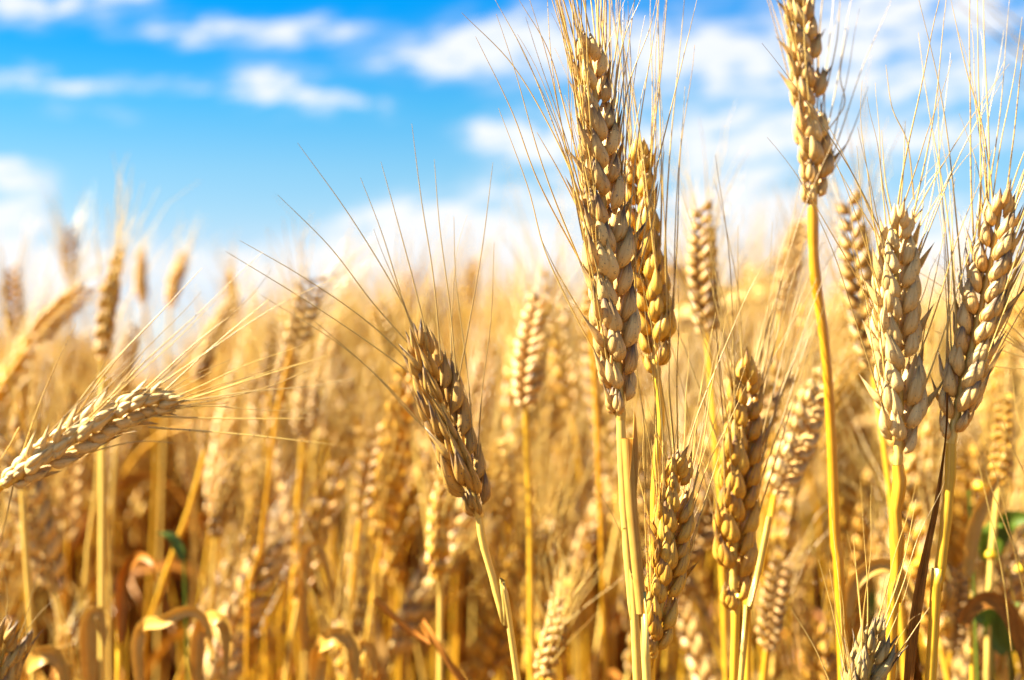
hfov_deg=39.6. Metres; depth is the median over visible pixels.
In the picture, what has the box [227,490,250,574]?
wheat plant
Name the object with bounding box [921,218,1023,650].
wheat plant
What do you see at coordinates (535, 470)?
wheat plant
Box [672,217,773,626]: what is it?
wheat plant
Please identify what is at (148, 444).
wheat plant
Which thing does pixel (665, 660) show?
wheat plant
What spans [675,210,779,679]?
wheat plant
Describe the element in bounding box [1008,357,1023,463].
wheat plant
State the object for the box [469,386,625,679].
wheat plant
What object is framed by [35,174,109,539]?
wheat plant
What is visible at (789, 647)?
wheat plant
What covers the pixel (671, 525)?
wheat plant
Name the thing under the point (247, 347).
wheat plant
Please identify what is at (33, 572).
wheat plant
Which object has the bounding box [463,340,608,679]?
wheat plant
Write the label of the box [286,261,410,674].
wheat plant
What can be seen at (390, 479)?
wheat plant
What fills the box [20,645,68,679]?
leafy straw
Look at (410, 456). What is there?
wheat plant
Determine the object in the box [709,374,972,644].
wheat plant
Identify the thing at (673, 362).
wheat plant
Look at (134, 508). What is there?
wheat field
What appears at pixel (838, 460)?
wheat plant
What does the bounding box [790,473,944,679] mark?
wheat plant
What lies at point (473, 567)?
wheat plant
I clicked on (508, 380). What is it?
wheat plant
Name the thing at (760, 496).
wheat plant
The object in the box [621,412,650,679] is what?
bare straw
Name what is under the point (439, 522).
wheat plant
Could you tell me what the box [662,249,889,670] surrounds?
wheat plant
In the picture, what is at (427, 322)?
wheat plant
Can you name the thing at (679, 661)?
wheat plant
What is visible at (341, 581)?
wheat plant
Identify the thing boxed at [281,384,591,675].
wheat plant
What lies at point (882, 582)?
wheat plant
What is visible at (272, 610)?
wheat plant
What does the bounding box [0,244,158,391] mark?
wheat plant
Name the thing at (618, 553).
wheat plant
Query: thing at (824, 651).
wheat plant
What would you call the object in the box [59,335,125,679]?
wheat plant
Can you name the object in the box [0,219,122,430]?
wheat plant
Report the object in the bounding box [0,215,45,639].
wheat plant
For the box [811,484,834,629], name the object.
wheat plant
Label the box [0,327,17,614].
wheat plant
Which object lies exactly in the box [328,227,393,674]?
wheat plant
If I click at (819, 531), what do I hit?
wheat plant
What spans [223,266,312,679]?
wheat plant
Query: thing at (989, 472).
wheat plant
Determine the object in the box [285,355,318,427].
wheat plant
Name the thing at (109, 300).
wheat plant
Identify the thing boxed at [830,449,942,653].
wheat plant
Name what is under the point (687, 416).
wheat plant
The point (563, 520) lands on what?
wheat plant
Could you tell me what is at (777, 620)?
wheat plant
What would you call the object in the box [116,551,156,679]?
leafy straw
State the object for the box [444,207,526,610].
wheat plant
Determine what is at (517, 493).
wheat plant
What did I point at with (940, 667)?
wheat plant
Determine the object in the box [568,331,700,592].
wheat plant
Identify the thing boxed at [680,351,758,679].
wheat plant
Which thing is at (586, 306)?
wheat plant
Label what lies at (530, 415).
wheat plant
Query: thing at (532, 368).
wheat plant
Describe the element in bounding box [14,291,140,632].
wheat plant
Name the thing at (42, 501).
wheat plant
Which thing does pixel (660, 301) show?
wheat plant
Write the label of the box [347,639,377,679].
leafy straw
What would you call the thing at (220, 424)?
wheat plant
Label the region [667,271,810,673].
wheat plant
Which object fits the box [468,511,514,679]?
wheat plant
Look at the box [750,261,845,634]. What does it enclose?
wheat plant
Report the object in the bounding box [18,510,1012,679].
dry undergrowth
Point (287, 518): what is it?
wheat plant
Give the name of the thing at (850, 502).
wheat plant
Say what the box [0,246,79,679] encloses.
wheat plant
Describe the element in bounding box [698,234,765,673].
wheat plant
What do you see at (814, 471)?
wheat plant
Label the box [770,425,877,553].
wheat plant
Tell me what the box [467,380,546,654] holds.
wheat plant
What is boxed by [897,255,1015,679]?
wheat plant
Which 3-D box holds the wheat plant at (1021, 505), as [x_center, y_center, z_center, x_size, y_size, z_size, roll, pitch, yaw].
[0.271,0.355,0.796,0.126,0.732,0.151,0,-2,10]
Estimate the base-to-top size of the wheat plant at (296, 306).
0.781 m
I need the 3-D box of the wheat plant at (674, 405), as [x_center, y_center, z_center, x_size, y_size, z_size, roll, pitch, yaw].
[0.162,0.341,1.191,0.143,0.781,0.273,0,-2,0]
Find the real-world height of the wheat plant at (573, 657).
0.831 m
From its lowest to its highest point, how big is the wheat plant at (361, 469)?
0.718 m
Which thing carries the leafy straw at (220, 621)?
on the ground
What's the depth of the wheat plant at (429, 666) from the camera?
1.26 m
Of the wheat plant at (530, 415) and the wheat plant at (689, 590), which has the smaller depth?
the wheat plant at (689, 590)
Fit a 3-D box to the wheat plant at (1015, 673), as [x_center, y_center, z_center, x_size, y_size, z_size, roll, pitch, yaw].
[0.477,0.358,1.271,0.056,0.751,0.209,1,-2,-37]
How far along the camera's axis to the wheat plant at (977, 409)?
0.93 m
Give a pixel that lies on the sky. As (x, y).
(222, 96)
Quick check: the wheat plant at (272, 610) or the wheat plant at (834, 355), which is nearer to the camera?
the wheat plant at (272, 610)
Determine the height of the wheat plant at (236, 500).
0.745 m
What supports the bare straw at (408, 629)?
on the ground
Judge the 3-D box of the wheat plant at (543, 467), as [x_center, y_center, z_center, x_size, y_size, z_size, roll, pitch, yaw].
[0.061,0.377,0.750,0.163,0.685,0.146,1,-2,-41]
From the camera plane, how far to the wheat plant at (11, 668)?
0.42 m
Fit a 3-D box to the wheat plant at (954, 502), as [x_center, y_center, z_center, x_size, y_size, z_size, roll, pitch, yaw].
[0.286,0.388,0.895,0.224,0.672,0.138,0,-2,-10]
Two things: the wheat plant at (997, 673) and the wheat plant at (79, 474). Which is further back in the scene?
the wheat plant at (997, 673)
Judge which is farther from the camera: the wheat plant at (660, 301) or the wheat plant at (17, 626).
the wheat plant at (17, 626)
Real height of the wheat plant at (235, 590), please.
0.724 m
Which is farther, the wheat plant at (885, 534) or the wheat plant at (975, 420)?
the wheat plant at (975, 420)
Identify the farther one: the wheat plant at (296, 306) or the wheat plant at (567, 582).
the wheat plant at (567, 582)
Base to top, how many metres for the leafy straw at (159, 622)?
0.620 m
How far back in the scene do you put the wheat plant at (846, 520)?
0.68 m
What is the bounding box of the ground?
[120,378,176,393]
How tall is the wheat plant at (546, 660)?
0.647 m
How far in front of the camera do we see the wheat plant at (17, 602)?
0.69 m
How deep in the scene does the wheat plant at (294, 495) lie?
0.99 m
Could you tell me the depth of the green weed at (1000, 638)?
0.55 m
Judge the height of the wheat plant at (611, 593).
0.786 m
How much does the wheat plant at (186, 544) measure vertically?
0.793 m
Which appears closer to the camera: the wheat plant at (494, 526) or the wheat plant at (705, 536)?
the wheat plant at (705, 536)
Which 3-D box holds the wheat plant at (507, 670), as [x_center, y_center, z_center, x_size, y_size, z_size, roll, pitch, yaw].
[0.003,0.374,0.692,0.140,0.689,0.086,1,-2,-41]
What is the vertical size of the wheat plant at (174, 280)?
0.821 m
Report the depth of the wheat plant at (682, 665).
0.79 m
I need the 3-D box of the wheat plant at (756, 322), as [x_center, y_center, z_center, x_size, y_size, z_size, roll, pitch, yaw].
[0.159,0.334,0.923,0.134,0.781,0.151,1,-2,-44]
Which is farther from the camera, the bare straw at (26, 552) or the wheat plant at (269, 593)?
the wheat plant at (269, 593)
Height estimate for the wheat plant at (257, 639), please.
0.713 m
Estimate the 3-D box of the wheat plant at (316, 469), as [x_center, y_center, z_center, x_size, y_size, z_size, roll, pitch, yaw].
[-0.171,0.309,1.278,0.184,0.849,0.082,1,-2,-19]
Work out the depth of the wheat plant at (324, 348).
0.80 m
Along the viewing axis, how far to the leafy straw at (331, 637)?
0.50 m
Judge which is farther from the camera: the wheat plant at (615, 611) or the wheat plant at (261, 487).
the wheat plant at (615, 611)
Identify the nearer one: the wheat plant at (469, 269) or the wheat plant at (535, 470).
the wheat plant at (535, 470)
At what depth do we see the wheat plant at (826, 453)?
1.21 m
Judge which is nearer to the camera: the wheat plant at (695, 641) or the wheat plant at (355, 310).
the wheat plant at (695, 641)
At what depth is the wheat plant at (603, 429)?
0.95 m
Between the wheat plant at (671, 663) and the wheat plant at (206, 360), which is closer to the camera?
the wheat plant at (206, 360)
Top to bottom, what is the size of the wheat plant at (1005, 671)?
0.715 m
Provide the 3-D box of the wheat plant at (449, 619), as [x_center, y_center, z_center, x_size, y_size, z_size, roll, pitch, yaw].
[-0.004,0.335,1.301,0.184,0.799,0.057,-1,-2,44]
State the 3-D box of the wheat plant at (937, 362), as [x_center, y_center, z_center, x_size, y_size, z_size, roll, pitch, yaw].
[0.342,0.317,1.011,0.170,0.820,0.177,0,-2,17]
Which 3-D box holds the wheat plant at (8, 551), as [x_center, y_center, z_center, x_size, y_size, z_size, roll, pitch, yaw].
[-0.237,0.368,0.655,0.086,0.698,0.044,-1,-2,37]
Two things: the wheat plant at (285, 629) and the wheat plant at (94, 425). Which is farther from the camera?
the wheat plant at (285, 629)
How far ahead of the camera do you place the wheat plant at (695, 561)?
0.65 m
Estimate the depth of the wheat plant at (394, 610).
1.01 m
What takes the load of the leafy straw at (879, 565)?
on the ground
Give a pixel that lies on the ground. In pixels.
(169, 380)
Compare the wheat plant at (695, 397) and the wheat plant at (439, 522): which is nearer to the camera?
the wheat plant at (439, 522)
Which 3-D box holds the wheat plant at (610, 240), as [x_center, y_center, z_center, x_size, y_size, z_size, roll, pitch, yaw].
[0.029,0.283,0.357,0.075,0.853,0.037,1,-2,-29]
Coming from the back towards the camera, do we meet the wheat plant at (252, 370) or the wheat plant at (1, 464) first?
the wheat plant at (1, 464)
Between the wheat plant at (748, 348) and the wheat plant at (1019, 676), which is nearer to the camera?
the wheat plant at (1019, 676)
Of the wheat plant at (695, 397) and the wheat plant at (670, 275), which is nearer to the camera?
the wheat plant at (695, 397)
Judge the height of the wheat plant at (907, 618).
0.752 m
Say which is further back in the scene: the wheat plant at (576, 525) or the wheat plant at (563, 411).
the wheat plant at (563, 411)
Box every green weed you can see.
[156,532,188,679]
[864,582,877,619]
[913,481,1023,679]
[974,603,1019,679]
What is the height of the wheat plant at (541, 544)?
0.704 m
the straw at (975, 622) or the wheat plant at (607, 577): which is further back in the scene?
the wheat plant at (607, 577)
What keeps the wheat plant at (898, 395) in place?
on the ground
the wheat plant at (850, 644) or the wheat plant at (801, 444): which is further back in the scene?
the wheat plant at (850, 644)
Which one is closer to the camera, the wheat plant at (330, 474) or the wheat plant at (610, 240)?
the wheat plant at (610, 240)
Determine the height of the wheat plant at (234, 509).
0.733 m
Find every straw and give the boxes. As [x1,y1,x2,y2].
[19,490,37,679]
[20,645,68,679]
[79,606,108,679]
[98,377,106,679]
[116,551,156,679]
[131,606,212,679]
[143,442,209,665]
[190,610,231,679]
[298,540,332,650]
[310,627,360,679]
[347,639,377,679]
[372,596,463,679]
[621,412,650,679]
[738,516,771,679]
[845,558,913,616]
[957,566,1023,679]
[962,473,999,679]
[968,490,978,679]
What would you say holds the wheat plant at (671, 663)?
on the ground
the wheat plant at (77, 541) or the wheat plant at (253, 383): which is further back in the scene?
the wheat plant at (77, 541)
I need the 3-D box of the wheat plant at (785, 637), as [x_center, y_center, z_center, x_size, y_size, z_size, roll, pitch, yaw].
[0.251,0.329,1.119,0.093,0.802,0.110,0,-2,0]
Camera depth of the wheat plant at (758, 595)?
1.17 m
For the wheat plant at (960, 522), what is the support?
on the ground
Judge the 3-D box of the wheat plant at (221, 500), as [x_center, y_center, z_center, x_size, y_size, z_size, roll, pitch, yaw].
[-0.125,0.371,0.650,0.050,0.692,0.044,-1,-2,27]
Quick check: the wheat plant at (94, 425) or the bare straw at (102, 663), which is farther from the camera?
the bare straw at (102, 663)
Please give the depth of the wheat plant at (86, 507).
1.10 m
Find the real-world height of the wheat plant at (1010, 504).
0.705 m
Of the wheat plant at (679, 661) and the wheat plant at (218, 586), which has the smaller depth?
the wheat plant at (218, 586)
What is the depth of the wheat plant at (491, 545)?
0.79 m
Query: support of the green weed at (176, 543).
on the ground
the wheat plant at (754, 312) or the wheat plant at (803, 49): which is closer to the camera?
the wheat plant at (803, 49)
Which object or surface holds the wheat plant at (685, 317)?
on the ground
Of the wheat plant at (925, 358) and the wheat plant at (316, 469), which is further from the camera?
the wheat plant at (316, 469)
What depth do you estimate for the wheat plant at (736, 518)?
0.41 m
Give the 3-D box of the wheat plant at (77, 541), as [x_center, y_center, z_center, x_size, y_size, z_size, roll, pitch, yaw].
[-0.320,0.342,1.132,0.175,0.775,0.162,0,-2,0]
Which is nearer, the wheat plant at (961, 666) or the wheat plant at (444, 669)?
the wheat plant at (961, 666)
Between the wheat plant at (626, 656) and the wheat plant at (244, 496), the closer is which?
the wheat plant at (626, 656)
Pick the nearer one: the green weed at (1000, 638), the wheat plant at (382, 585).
the green weed at (1000, 638)
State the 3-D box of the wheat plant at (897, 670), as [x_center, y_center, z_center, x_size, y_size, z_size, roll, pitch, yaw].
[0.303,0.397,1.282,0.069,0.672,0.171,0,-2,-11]
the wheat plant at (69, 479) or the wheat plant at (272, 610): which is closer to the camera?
the wheat plant at (69, 479)
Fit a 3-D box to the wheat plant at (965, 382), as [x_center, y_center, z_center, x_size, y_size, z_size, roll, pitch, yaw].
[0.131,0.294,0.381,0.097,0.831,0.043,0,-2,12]
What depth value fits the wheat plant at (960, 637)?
0.60 m
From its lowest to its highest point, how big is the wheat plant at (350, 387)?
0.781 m
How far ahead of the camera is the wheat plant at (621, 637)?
1.29 m
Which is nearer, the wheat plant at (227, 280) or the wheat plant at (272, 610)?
the wheat plant at (227, 280)
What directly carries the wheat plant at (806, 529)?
on the ground
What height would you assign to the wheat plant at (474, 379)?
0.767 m
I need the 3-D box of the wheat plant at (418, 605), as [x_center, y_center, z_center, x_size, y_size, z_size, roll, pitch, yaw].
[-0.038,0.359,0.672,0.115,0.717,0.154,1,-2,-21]
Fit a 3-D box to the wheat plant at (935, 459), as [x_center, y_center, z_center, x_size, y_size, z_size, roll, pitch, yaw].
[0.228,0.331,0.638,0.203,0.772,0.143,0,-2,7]
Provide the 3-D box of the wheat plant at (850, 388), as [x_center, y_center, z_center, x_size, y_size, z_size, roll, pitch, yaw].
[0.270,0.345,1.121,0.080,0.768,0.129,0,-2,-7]
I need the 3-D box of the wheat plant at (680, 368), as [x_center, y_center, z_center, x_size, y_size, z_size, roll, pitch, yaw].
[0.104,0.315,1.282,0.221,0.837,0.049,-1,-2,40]
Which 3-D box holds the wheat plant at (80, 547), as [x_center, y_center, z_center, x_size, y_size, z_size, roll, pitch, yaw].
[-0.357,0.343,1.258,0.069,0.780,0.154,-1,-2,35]
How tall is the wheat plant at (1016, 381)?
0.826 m
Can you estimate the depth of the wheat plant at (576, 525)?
0.87 m
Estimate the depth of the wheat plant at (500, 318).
1.22 m
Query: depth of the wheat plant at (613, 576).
1.06 m
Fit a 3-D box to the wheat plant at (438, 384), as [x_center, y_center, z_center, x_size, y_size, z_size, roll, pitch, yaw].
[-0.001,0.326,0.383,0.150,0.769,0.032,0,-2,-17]
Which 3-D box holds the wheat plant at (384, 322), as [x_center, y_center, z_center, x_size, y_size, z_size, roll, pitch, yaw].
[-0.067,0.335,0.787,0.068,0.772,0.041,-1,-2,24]
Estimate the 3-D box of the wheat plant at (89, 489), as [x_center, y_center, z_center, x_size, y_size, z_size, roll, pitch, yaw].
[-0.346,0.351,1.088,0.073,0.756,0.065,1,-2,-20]
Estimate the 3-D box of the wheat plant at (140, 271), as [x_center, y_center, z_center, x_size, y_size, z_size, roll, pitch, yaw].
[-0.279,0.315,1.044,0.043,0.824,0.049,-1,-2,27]
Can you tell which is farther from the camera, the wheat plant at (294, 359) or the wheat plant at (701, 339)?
the wheat plant at (701, 339)
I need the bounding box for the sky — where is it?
[0,0,1023,377]
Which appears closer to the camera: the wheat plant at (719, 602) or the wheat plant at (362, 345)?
the wheat plant at (719, 602)
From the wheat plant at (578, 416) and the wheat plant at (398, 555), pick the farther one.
the wheat plant at (578, 416)
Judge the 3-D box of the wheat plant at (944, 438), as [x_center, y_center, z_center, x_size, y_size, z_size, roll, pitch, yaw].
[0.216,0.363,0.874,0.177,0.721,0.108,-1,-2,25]
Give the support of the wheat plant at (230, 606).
on the ground
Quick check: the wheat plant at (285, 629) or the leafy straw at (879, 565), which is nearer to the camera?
the leafy straw at (879, 565)
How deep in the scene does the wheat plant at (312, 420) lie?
0.68 m
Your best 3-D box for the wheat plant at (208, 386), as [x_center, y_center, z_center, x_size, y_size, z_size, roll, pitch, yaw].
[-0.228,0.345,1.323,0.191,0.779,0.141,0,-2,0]
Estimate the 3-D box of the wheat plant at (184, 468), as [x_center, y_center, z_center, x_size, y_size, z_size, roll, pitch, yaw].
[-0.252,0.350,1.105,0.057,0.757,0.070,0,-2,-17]
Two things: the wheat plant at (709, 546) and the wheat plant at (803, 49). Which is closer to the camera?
the wheat plant at (803, 49)
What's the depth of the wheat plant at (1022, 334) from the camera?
0.81 m
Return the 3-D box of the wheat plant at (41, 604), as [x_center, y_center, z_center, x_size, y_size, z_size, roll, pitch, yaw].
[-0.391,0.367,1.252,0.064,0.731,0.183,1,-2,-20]
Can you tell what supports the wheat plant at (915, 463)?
on the ground
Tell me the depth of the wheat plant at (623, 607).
0.68 m
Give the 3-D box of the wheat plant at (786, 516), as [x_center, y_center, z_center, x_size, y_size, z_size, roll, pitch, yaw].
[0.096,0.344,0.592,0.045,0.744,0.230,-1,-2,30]
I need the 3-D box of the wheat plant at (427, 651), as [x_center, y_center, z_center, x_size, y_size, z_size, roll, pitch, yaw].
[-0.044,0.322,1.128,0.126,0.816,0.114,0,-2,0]
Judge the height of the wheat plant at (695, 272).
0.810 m
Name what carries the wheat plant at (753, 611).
on the ground
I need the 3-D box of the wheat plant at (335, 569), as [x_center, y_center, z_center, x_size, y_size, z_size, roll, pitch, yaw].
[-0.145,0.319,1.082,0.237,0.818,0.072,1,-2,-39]
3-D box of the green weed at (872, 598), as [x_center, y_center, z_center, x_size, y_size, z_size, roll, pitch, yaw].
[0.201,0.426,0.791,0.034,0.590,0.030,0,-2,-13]
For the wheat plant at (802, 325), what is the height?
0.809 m
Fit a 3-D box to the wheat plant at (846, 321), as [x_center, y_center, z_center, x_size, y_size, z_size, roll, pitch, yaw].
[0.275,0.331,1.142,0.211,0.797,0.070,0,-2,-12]
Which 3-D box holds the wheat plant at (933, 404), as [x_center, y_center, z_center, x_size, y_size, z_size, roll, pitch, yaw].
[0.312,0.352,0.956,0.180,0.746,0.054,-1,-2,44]
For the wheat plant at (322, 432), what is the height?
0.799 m
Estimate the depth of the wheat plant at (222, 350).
1.14 m
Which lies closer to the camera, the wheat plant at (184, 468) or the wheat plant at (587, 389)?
the wheat plant at (587, 389)
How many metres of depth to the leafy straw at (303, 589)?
0.62 m
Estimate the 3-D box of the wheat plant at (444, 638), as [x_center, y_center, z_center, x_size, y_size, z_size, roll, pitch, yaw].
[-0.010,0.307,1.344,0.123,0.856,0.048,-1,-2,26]
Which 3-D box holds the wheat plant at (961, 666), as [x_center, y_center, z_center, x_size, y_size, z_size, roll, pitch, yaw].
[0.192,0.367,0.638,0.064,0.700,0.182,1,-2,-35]
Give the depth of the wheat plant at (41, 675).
1.33 m
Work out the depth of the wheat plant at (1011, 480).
1.12 m
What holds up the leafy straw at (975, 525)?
on the ground
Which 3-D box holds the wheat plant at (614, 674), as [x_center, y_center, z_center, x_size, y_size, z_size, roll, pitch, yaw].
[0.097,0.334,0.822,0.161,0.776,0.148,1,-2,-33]
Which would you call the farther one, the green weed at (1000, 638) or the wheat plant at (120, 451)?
the wheat plant at (120, 451)
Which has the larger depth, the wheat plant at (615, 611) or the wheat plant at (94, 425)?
the wheat plant at (615, 611)
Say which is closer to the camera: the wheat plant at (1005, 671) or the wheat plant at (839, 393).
the wheat plant at (1005, 671)
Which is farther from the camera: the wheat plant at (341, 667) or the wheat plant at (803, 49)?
the wheat plant at (341, 667)
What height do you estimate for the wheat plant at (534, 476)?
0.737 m
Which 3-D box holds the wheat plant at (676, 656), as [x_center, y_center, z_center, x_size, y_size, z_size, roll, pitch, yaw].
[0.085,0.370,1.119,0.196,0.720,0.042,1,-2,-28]
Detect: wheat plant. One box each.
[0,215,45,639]
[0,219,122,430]
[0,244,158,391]
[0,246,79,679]
[0,254,353,545]
[0,273,76,656]
[0,306,49,676]
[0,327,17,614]
[0,356,28,678]
[0,384,68,666]
[0,423,182,679]
[0,478,52,679]
[0,561,60,679]
[2,404,74,658]
[3,287,224,632]
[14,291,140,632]
[20,575,92,679]
[21,282,93,614]
[26,322,158,528]
[30,305,98,561]
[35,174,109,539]
[36,281,196,628]
[37,342,96,646]
[51,313,147,623]
[52,394,613,679]
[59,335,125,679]
[76,155,197,679]
[89,358,389,604]
[107,267,179,679]
[107,355,162,572]
[122,208,162,664]
[144,288,314,679]
[151,331,271,679]
[155,212,219,679]
[155,307,207,649]
[173,297,330,624]
[175,292,339,618]
[175,416,346,679]
[183,244,311,679]
[184,376,310,679]
[185,257,280,626]
[189,261,292,679]
[195,394,367,679]
[197,251,285,561]
[200,228,250,679]
[202,316,311,679]
[202,404,280,626]
[207,323,314,611]
[210,250,311,679]
[211,376,309,668]
[215,300,328,584]
[217,278,417,679]
[219,220,397,672]
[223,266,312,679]
[226,397,311,678]
[227,128,520,679]
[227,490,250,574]
[230,270,440,679]
[233,267,296,679]
[234,263,315,669]
[238,310,326,675]
[241,262,484,679]
[244,198,384,679]
[249,280,341,679]
[258,320,358,679]
[259,230,379,673]
[260,247,409,679]
[264,449,385,679]
[265,385,582,650]
[274,308,469,675]
[277,417,316,638]
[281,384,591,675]
[283,282,428,679]
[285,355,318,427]
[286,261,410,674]
[290,294,412,679]
[298,246,351,679]
[301,275,375,679]
[307,364,425,679]
[321,300,387,632]
[325,305,469,679]
[327,404,575,679]
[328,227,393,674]
[329,337,422,631]
[330,251,437,667]
[334,330,413,665]
[353,238,459,679]
[362,214,478,679]
[362,300,429,679]
[364,272,436,679]
[374,204,454,628]
[376,330,508,589]
[383,347,522,656]
[385,342,581,679]
[392,242,494,679]
[395,350,482,679]
[397,224,461,679]
[402,249,433,669]
[413,407,556,679]
[416,241,515,557]
[421,237,501,674]
[427,498,455,679]
[429,232,486,679]
[432,276,549,679]
[441,217,500,677]
[443,267,584,664]
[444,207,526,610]
[445,270,536,679]
[446,209,507,679]
[456,305,783,679]
[462,0,696,679]
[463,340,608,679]
[465,220,584,679]
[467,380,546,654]
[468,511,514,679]
[469,327,572,679]
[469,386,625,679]
[470,375,531,525]
[474,232,540,382]
[484,237,553,679]
[484,370,609,679]
[485,159,596,679]
[486,407,576,541]
[488,427,542,556]
[492,216,586,679]
[498,247,856,679]
[500,365,547,675]
[511,526,624,679]
[516,278,604,679]
[520,249,691,679]
[524,411,641,679]
[535,386,609,679]
[536,302,608,679]
[538,223,639,528]
[543,472,618,628]
[550,330,729,679]
[555,0,694,679]
[557,309,647,679]
[561,233,728,678]
[562,261,589,675]
[567,354,665,679]
[568,204,658,679]
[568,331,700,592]
[569,210,684,679]
[569,330,737,679]
[570,340,651,679]
[579,278,667,679]
[579,279,623,679]
[579,382,674,678]
[591,325,716,679]
[595,420,722,679]
[596,248,772,679]
[613,394,710,679]
[614,291,676,626]
[615,308,674,678]
[624,406,764,679]
[632,291,700,679]
[639,335,760,679]
[641,293,680,677]
[655,231,861,671]
[658,264,820,657]
[659,101,761,679]
[660,215,689,346]
[660,419,712,620]
[661,298,692,675]
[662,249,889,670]
[663,357,706,677]
[664,203,778,674]
[667,129,843,679]
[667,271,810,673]
[668,381,706,463]
[671,284,716,582]
[671,339,714,671]
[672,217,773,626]
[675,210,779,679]
[679,261,842,679]
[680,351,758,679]
[683,242,772,679]
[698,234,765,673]
[700,269,773,399]
[703,543,712,602]
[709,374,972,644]
[713,405,879,634]
[714,192,810,679]
[715,182,802,654]
[716,195,780,673]
[718,171,860,651]
[720,214,831,647]
[725,259,962,544]
[738,214,857,679]
[738,255,806,679]
[744,224,832,679]
[744,255,874,679]
[750,215,872,679]
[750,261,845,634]
[751,477,884,679]
[752,502,854,679]
[753,270,843,679]
[756,168,866,679]
[760,481,821,678]
[761,304,856,679]
[763,0,1008,679]
[767,0,890,679]
[769,376,866,644]
[770,266,863,679]
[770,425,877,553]
[775,203,965,679]
[782,326,962,679]
[784,266,867,673]
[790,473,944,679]
[793,56,916,679]
[793,358,918,648]
[802,269,954,679]
[805,438,1007,518]
[811,302,926,672]
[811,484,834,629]
[814,294,848,638]
[816,328,851,379]
[821,468,851,652]
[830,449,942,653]
[835,407,874,618]
[835,437,888,658]
[839,231,968,659]
[841,337,961,641]
[857,430,898,678]
[862,313,945,679]
[863,324,965,669]
[882,309,961,679]
[888,395,988,532]
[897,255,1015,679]
[903,491,1014,678]
[904,0,1023,679]
[910,546,955,679]
[918,212,979,675]
[919,303,1023,675]
[920,250,1011,495]
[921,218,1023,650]
[926,325,1023,678]
[937,361,1021,679]
[937,376,996,679]
[940,398,988,520]
[952,406,1023,679]
[953,335,1023,679]
[954,0,1023,85]
[964,203,1023,445]
[964,246,1023,679]
[966,217,1023,660]
[977,283,1023,418]
[984,398,1021,501]
[985,411,1023,610]
[991,360,1023,678]
[1002,438,1023,679]
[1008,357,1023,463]
[1008,498,1021,679]
[1014,657,1016,679]
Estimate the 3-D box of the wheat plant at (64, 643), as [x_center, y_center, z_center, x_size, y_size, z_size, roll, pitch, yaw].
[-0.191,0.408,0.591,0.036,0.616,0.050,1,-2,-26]
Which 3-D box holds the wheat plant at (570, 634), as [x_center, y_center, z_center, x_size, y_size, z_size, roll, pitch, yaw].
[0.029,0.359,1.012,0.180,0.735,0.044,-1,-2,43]
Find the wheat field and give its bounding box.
[0,222,1023,679]
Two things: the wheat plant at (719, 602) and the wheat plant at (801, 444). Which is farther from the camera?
the wheat plant at (719, 602)
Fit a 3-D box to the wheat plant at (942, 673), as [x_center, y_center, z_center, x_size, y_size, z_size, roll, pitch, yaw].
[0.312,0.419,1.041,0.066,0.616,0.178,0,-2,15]
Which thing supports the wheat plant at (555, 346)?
on the ground
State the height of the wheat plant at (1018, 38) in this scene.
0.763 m
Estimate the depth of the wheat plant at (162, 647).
1.05 m
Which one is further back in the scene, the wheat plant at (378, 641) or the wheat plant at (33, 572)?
the wheat plant at (378, 641)
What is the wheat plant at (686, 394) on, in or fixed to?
on the ground
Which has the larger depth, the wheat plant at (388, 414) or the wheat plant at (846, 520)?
the wheat plant at (388, 414)
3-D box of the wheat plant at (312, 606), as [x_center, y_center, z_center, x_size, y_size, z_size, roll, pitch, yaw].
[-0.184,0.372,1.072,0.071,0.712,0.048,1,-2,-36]
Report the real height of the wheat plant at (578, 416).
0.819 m
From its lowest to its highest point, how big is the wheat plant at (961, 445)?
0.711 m
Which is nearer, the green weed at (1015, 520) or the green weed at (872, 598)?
the green weed at (1015, 520)
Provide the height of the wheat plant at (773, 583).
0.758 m
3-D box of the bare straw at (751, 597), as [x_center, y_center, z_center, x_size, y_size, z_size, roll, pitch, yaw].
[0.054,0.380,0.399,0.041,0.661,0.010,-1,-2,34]
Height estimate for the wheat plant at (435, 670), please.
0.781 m
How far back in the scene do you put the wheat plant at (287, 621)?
1.27 m
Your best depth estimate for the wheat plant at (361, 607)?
0.71 m
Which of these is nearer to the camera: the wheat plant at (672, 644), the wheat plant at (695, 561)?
the wheat plant at (695, 561)
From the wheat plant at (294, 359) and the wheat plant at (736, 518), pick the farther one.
the wheat plant at (294, 359)
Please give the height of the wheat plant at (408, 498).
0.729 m
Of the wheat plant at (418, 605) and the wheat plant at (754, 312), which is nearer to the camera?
the wheat plant at (418, 605)
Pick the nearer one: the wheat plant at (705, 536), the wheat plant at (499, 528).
the wheat plant at (705, 536)
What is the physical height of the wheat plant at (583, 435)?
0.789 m
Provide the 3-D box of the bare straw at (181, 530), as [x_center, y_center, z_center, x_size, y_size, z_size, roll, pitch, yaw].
[-0.175,0.382,0.658,0.070,0.670,0.012,-1,-2,20]
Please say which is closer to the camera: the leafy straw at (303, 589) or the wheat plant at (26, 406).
the leafy straw at (303, 589)
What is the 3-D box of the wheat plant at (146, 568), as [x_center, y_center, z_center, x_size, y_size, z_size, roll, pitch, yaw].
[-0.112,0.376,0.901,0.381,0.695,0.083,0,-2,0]
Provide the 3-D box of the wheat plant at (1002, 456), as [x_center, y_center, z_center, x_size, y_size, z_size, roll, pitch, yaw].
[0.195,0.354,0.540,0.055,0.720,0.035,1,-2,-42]
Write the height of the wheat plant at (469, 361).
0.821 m
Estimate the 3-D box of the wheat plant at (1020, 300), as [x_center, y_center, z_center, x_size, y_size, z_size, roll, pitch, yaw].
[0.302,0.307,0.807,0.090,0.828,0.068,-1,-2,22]
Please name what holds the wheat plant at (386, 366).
on the ground
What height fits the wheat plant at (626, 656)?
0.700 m

